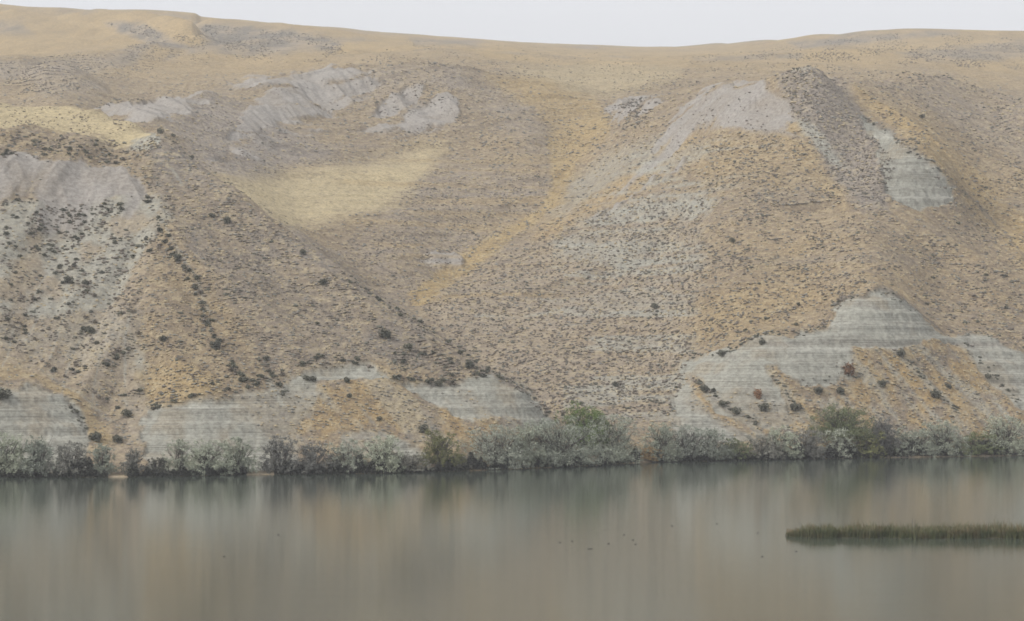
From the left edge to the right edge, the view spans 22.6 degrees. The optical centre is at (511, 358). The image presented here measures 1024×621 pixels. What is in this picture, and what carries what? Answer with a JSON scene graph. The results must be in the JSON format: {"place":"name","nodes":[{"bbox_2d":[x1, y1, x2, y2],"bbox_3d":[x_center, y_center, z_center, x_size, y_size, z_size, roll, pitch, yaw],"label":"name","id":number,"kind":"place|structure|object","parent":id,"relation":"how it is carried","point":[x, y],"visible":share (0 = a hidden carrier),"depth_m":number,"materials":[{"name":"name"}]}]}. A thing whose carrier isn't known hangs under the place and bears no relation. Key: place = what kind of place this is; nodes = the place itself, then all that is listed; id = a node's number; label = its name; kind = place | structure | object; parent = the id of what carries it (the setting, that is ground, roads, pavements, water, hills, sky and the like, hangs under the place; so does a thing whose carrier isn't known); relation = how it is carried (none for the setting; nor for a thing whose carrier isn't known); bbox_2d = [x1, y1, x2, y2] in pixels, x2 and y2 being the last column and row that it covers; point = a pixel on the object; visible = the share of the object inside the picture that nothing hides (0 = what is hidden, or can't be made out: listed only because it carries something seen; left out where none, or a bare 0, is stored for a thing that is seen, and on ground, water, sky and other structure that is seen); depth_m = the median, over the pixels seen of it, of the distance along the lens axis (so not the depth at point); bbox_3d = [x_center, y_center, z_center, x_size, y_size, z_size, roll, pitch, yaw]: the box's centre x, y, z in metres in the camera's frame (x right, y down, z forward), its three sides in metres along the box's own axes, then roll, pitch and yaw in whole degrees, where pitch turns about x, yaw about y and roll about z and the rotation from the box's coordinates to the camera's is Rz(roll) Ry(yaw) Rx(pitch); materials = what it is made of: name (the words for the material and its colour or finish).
{"place":"outdoors","nodes":[
{"label":"outdoors","id":0,"kind":"place"},
{"bbox_2d":[0,103,559,476],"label":"hill","id":1,"kind":"structure","parent":0,"point":[28,408],"depth_m":605.89,"materials":[{"name":"dry earth"},{"name":"pale clay rock"},{"name":"dry grass"}]},
{"bbox_2d":[0,387,12,399],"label":"shrub","id":2,"kind":"object","parent":1,"relation":"on","point":[3,394],"visible":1,"depth_m":564.03,"materials":[{"name":"green plant"}]},
{"bbox_2d":[0,431,30,473],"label":"riverside bush","id":3,"kind":"object","parent":1,"relation":"on","point":[10,464],"visible":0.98,"depth_m":543.24,"materials":[{"name":"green plant"}]},
{"bbox_2d":[18,435,62,476],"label":"riverside bush","id":4,"kind":"object","parent":1,"relation":"on","point":[35,451],"visible":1,"depth_m":542.38,"materials":[{"name":"grey plant"}]},
{"bbox_2d":[64,275,73,281],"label":"shrub","id":5,"kind":"object","parent":1,"relation":"on","point":[67,278],"visible":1,"depth_m":622.54,"materials":[{"name":"green plant"}]},
{"bbox_2d":[46,440,92,475],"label":"riverside bush","id":6,"kind":"object","parent":1,"relation":"on","point":[67,453],"visible":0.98,"depth_m":542.75,"materials":[{"name":"grey plant"}]},
{"bbox_2d":[81,279,88,284],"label":"shrub","id":7,"kind":"object","parent":1,"relation":"on","point":[85,281],"visible":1,"depth_m":622.83,"materials":[{"name":"green plant"}]},
{"bbox_2d":[84,326,95,333],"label":"shrub","id":8,"kind":"object","parent":1,"relation":"on","point":[91,329],"visible":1,"depth_m":603.28,"materials":[{"name":"green plant"}]},
{"bbox_2d":[88,431,101,441],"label":"shrub","id":9,"kind":"object","parent":1,"relation":"on","point":[97,435],"visible":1,"depth_m":562.64,"materials":[{"name":"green plant"}]},
{"bbox_2d":[84,443,118,474],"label":"riverside bush","id":10,"kind":"object","parent":1,"relation":"on","point":[100,467],"visible":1,"depth_m":543.89,"materials":[{"name":"grey plant"}]},
{"bbox_2d":[112,434,122,442],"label":"shrub","id":11,"kind":"object","parent":1,"relation":"on","point":[116,438],"visible":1,"depth_m":564.26,"materials":[{"name":"green plant"}]},
{"bbox_2d":[121,409,132,416],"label":"shrub","id":12,"kind":"object","parent":1,"relation":"on","point":[127,412],"visible":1,"depth_m":574.58,"materials":[{"name":"green plant"}]},
{"bbox_2d":[117,448,151,474],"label":"riverside bush","id":13,"kind":"object","parent":1,"relation":"on","point":[131,458],"visible":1,"depth_m":544.00,"materials":[{"name":"grey plant"}]},
{"bbox_2d":[147,456,168,471],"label":"riverside bush","id":14,"kind":"object","parent":1,"relation":"on","point":[154,463],"visible":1,"depth_m":546.74,"materials":[{"name":"green plant"}]},
{"bbox_2d":[159,335,165,341],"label":"shrub","id":15,"kind":"object","parent":1,"relation":"on","point":[163,337],"visible":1,"depth_m":596.29,"materials":[{"name":"green plant"}]},
{"bbox_2d":[161,438,190,470],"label":"riverside bush","id":16,"kind":"object","parent":1,"relation":"on","point":[178,451],"visible":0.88,"depth_m":552.08,"materials":[{"name":"green plant"}]},
{"bbox_2d":[175,438,237,474],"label":"riverside bush","id":17,"kind":"object","parent":1,"relation":"on","point":[204,453],"visible":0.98,"depth_m":550.32,"materials":[{"name":"green plant"}]},
{"bbox_2d":[209,340,221,349],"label":"shrub","id":18,"kind":"object","parent":1,"relation":"on","point":[217,343],"visible":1,"depth_m":594.00,"materials":[{"name":"green plant"}]},
{"bbox_2d":[223,216,230,223],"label":"shrub","id":19,"kind":"object","parent":1,"relation":"on","point":[227,219],"visible":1,"depth_m":651.23,"materials":[{"name":"green plant"}]},
{"bbox_2d":[221,436,261,473],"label":"riverside bush","id":20,"kind":"object","parent":1,"relation":"on","point":[240,458],"visible":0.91,"depth_m":554.31,"materials":[{"name":"grey plant"}]},
{"bbox_2d":[257,435,299,473],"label":"riverside bush","id":21,"kind":"object","parent":1,"relation":"on","point":[276,458],"visible":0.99,"depth_m":556.88,"materials":[{"name":"grey plant"}]},
{"bbox_2d":[302,375,309,380],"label":"shrub","id":22,"kind":"object","parent":1,"relation":"on","point":[306,377],"visible":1,"depth_m":589.11,"materials":[{"name":"green plant"}]},
{"bbox_2d":[292,441,334,473],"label":"riverside bush","id":23,"kind":"object","parent":1,"relation":"on","point":[309,456],"visible":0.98,"depth_m":556.84,"materials":[{"name":"grey plant"}]},
{"bbox_2d":[319,278,327,284],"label":"shrub","id":24,"kind":"object","parent":1,"relation":"on","point":[323,281],"visible":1,"depth_m":628.45,"materials":[{"name":"green plant"}]},
{"bbox_2d":[321,439,367,472],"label":"riverside bush","id":25,"kind":"object","parent":1,"relation":"on","point":[348,461],"visible":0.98,"depth_m":560.16,"materials":[{"name":"grey plant"}]},
{"bbox_2d":[344,376,349,382],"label":"shrub","id":26,"kind":"object","parent":1,"relation":"on","point":[346,379],"visible":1,"depth_m":590.10,"materials":[{"name":"green plant"}]},
{"bbox_2d":[356,434,405,472],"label":"riverside bush","id":27,"kind":"object","parent":1,"relation":"on","point":[387,458],"visible":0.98,"depth_m":560.65,"materials":[{"name":"grey plant"}]},
{"bbox_2d":[377,329,391,338],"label":"shrub","id":28,"kind":"object","parent":1,"relation":"on","point":[384,333],"visible":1,"depth_m":609.48,"materials":[{"name":"green plant"}]},
{"bbox_2d":[403,342,412,349],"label":"shrub","id":29,"kind":"object","parent":1,"relation":"on","point":[409,346],"visible":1,"depth_m":607.74,"materials":[{"name":"green plant"}]},
{"bbox_2d":[390,451,432,471],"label":"riverside bush","id":30,"kind":"object","parent":1,"relation":"on","point":[406,462],"visible":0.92,"depth_m":565.39,"materials":[{"name":"grey plant"}]},
{"bbox_2d":[418,423,428,432],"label":"shrub","id":31,"kind":"object","parent":1,"relation":"on","point":[422,428],"visible":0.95,"depth_m":582.44,"materials":[{"name":"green plant"}]},
{"bbox_2d":[434,380,442,385],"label":"shrub","id":32,"kind":"object","parent":1,"relation":"on","point":[438,382],"visible":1,"depth_m":597.80,"materials":[{"name":"green plant"}]},
{"bbox_2d":[416,429,466,466],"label":"riverside bush","id":33,"kind":"object","parent":1,"relation":"on","point":[441,457],"visible":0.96,"depth_m":570.59,"materials":[{"name":"yellow plant"}]},
{"bbox_2d":[454,454,475,468],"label":"riverside bush","id":34,"kind":"object","parent":1,"relation":"on","point":[461,465],"visible":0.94,"depth_m":573.38,"materials":[{"name":"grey plant"}]},
{"bbox_2d":[465,360,473,368],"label":"shrub","id":35,"kind":"object","parent":1,"relation":"on","point":[470,363],"visible":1,"depth_m":604.76,"materials":[{"name":"green plant"}]},
{"bbox_2d":[458,424,536,469],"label":"riverside bush","id":36,"kind":"object","parent":1,"relation":"on","point":[494,450],"visible":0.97,"depth_m":580.36,"materials":[{"name":"grey plant"}]},
{"bbox_2d":[0,439,1023,476],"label":"shoreline bushes","id":37,"kind":"object","parent":1,"relation":"on","point":[181,471],"visible":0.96,"depth_m":569.56,"materials":[{"name":"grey plant"}]},
{"bbox_2d":[503,422,547,467],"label":"riverside bush","id":38,"kind":"object","parent":1,"relation":"on","point":[526,439],"visible":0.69,"depth_m":585.97,"materials":[{"name":"grey plant"}]},
{"bbox_2d":[94,61,604,311],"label":"hill","id":39,"kind":"structure","parent":0,"point":[305,195],"depth_m":1052.28,"materials":[{"name":"dry earth"},{"name":"pale clay rock"},{"name":"dry grass"}]},
{"bbox_2d":[157,128,163,133],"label":"shrub","id":40,"kind":"object","parent":39,"relation":"on","point":[159,130],"visible":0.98,"depth_m":960.37,"materials":[{"name":"green plant"}]},
{"bbox_2d":[0,456,1023,620],"bbox_3d":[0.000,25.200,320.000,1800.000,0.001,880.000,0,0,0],"label":"river","id":41,"kind":"structure","parent":0,"point":[482,545],"depth_m":344.40,"materials":[{"name":"grey liquid"}]},
{"bbox_2d":[785,534,1018,538],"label":"mud bar","id":42,"kind":"object","parent":41,"relation":"in","point":[907,538],"visible":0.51,"depth_m":357.75,"materials":[{"name":"brown soil"}]},
{"bbox_2d":[787,519,1023,532],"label":"dry reed tops","id":43,"kind":"object","parent":42,"relation":"on","point":[986,526],"visible":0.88,"depth_m":359.44,"materials":[{"name":"brown plant"}]},
{"bbox_2d":[786,519,1023,538],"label":"reeds","id":44,"kind":"object","parent":41,"relation":"on","point":[831,531],"visible":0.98,"depth_m":358.79,"materials":[{"name":"plant"}]},
{"bbox_2d":[0,4,1023,114],"bbox_3d":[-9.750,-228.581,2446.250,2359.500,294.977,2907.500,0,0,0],"label":"upland","id":45,"kind":"structure","parent":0,"point":[26,33],"depth_m":1623.98,"materials":[{"name":"beige soil"}]},
{"bbox_2d":[0,0,1023,46],"label":"sky","id":46,"kind":"structure","parent":0,"point":[637,23],"materials":[{"name":"white"}]},
{"bbox_2d":[413,66,1023,465],"bbox_3d":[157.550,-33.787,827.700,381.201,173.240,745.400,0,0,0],"label":"hill","id":47,"kind":"structure","parent":0,"point":[871,320],"depth_m":800.93,"materials":[{"name":"soil"},{"name":"rock"},{"name":"dry scrub"}]},
{"bbox_2d":[0,23,1023,438],"bbox_3d":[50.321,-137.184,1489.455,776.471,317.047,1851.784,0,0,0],"label":"brown sagebrush scrub","id":48,"kind":"object","parent":47,"relation":"on","point":[422,363],"visible":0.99,"depth_m":755.11,"materials":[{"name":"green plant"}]},
{"bbox_2d":[0,55,1023,447],"bbox_3d":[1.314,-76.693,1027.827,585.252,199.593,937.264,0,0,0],"label":"straw tussocks","id":49,"kind":"object","parent":47,"relation":"on","point":[536,251],"visible":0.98,"depth_m":781.46,"materials":[{"name":"beige plant"}]},
{"bbox_2d":[0,57,1023,446],"bbox_3d":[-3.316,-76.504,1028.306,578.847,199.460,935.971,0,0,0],"label":"brown tussocks","id":50,"kind":"object","parent":47,"relation":"on","point":[530,257],"visible":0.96,"depth_m":770.56,"materials":[{"name":"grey plant"}]},
{"bbox_2d":[0,23,1023,440],"bbox_3d":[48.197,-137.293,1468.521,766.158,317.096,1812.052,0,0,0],"label":"dark sagebrush scrub","id":51,"kind":"object","parent":47,"relation":"on","point":[524,251],"visible":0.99,"depth_m":734.05,"materials":[{"name":"brown plant"}]},
{"bbox_2d":[515,415,619,466],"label":"riverside bush","id":52,"kind":"object","parent":47,"relation":"on","point":[557,441],"visible":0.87,"depth_m":592.40,"materials":[{"name":"grey plant"}]},
{"bbox_2d":[555,400,615,447],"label":"green tree","id":53,"kind":"object","parent":47,"relation":"on","point":[582,423],"visible":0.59,"depth_m":610.71,"materials":[{"name":"green plant"}]},
{"bbox_2d":[581,414,643,463],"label":"riverside bush","id":54,"kind":"object","parent":47,"relation":"on","point":[620,432],"visible":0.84,"depth_m":609.61,"materials":[{"name":"grey plant"}]},
{"bbox_2d":[639,447,663,460],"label":"riverside bush","id":55,"kind":"object","parent":47,"relation":"on","point":[647,455],"visible":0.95,"depth_m":620.46,"materials":[{"name":"brown plant"}]},
{"bbox_2d":[651,302,657,308],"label":"shrub","id":56,"kind":"object","parent":47,"relation":"on","point":[654,304],"visible":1,"depth_m":772.39,"materials":[{"name":"green plant"}]},
{"bbox_2d":[640,422,684,461],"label":"riverside bush","id":57,"kind":"object","parent":47,"relation":"on","point":[665,434],"visible":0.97,"depth_m":621.44,"materials":[{"name":"grey plant"}]},
{"bbox_2d":[663,424,714,457],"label":"riverside bush","id":58,"kind":"object","parent":47,"relation":"on","point":[690,448],"visible":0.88,"depth_m":625.75,"materials":[{"name":"grey plant"}]},
{"bbox_2d":[700,384,707,391],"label":"shrub","id":59,"kind":"object","parent":47,"relation":"on","point":[703,388],"visible":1,"depth_m":662.81,"materials":[{"name":"green plant"}]},
{"bbox_2d":[691,427,735,459],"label":"riverside bush","id":60,"kind":"object","parent":47,"relation":"on","point":[719,449],"visible":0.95,"depth_m":628.31,"materials":[{"name":"grey plant"}]},
{"bbox_2d":[719,400,725,406],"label":"shrub","id":61,"kind":"object","parent":47,"relation":"on","point":[721,402],"visible":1,"depth_m":655.54,"materials":[{"name":"green plant"}]},
{"bbox_2d":[717,438,755,458],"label":"riverside bush","id":62,"kind":"object","parent":47,"relation":"on","point":[737,448],"visible":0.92,"depth_m":631.11,"materials":[{"name":"green plant"}]},
{"bbox_2d":[731,406,741,413],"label":"shrub","id":63,"kind":"object","parent":47,"relation":"on","point":[734,409],"visible":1,"depth_m":652.91,"materials":[{"name":"green plant"}]},
{"bbox_2d":[753,389,762,398],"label":"dry shrub","id":64,"kind":"object","parent":47,"relation":"on","point":[758,391],"visible":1,"depth_m":659.61,"materials":[{"name":"brown plant"}]},
{"bbox_2d":[758,402,768,411],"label":"shrub","id":65,"kind":"object","parent":47,"relation":"on","point":[763,406],"visible":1,"depth_m":656.05,"materials":[{"name":"green plant"}]},
{"bbox_2d":[744,434,786,458],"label":"riverside bush","id":66,"kind":"object","parent":47,"relation":"on","point":[758,448],"visible":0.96,"depth_m":634.58,"materials":[{"name":"grey plant"}]},
{"bbox_2d":[765,424,803,458],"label":"riverside bush","id":67,"kind":"object","parent":47,"relation":"on","point":[786,439],"visible":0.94,"depth_m":636.79,"materials":[{"name":"grey plant"}]},
{"bbox_2d":[790,402,801,410],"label":"shrub","id":68,"kind":"object","parent":47,"relation":"on","point":[794,406],"visible":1,"depth_m":656.72,"materials":[{"name":"green plant"}]},
{"bbox_2d":[787,428,830,458],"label":"riverside bush","id":69,"kind":"object","parent":47,"relation":"on","point":[810,442],"visible":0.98,"depth_m":639.17,"materials":[{"name":"grey plant"}]},
{"bbox_2d":[814,387,822,393],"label":"shrub","id":70,"kind":"object","parent":47,"relation":"on","point":[818,389],"visible":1,"depth_m":662.50,"materials":[{"name":"green plant"}]},
{"bbox_2d":[818,427,857,457],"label":"riverside bush","id":71,"kind":"object","parent":47,"relation":"on","point":[839,443],"visible":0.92,"depth_m":644.57,"materials":[{"name":"grey plant"}]},
{"bbox_2d":[836,387,844,394],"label":"shrub","id":72,"kind":"object","parent":47,"relation":"on","point":[840,390],"visible":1,"depth_m":664.28,"materials":[{"name":"green plant"}]},
{"bbox_2d":[807,403,877,441],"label":"green tree","id":73,"kind":"object","parent":47,"relation":"on","point":[848,425],"visible":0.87,"depth_m":649.43,"materials":[{"name":"green plant"}]},
{"bbox_2d":[843,362,854,375],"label":"dry shrub","id":74,"kind":"object","parent":47,"relation":"on","point":[849,368],"visible":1,"depth_m":669.08,"materials":[{"name":"brown plant"}]},
{"bbox_2d":[843,430,886,457],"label":"riverside bush","id":75,"kind":"object","parent":47,"relation":"on","point":[872,446],"visible":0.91,"depth_m":647.16,"materials":[{"name":"yellow plant"}]},
{"bbox_2d":[877,379,886,386],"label":"shrub","id":76,"kind":"object","parent":47,"relation":"on","point":[883,382],"visible":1,"depth_m":669.88,"materials":[{"name":"green plant"}]},
{"bbox_2d":[867,416,900,447],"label":"riverside bush","id":77,"kind":"object","parent":47,"relation":"on","point":[884,430],"visible":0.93,"depth_m":651.06,"materials":[{"name":"grey plant"}]},
{"bbox_2d":[896,349,904,356],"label":"shrub","id":78,"kind":"object","parent":47,"relation":"on","point":[899,353],"visible":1,"depth_m":678.43,"materials":[{"name":"green plant"}]},
{"bbox_2d":[890,443,916,455],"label":"riverside bush","id":79,"kind":"object","parent":47,"relation":"on","point":[896,448],"visible":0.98,"depth_m":651.71,"materials":[{"name":"grey plant"}]},
{"bbox_2d":[892,426,945,456],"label":"riverside bush","id":80,"kind":"object","parent":47,"relation":"on","point":[908,439],"visible":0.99,"depth_m":653.60,"materials":[{"name":"grey plant"}]},
{"bbox_2d":[930,389,941,398],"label":"shrub","id":81,"kind":"object","parent":47,"relation":"on","point":[934,393],"visible":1,"depth_m":671.99,"materials":[{"name":"green plant"}]},
{"bbox_2d":[917,419,971,456],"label":"riverside bush","id":82,"kind":"object","parent":47,"relation":"on","point":[941,440],"visible":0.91,"depth_m":656.58,"materials":[{"name":"grey plant"}]},
{"bbox_2d":[949,431,1006,455],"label":"riverside bush","id":83,"kind":"object","parent":47,"relation":"on","point":[975,442],"visible":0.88,"depth_m":659.07,"materials":[{"name":"green plant"}]},
{"bbox_2d":[982,413,1023,455],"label":"riverside bush","id":84,"kind":"object","parent":47,"relation":"on","point":[1007,438],"visible":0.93,"depth_m":662.44,"materials":[{"name":"grey plant"}]}
]}

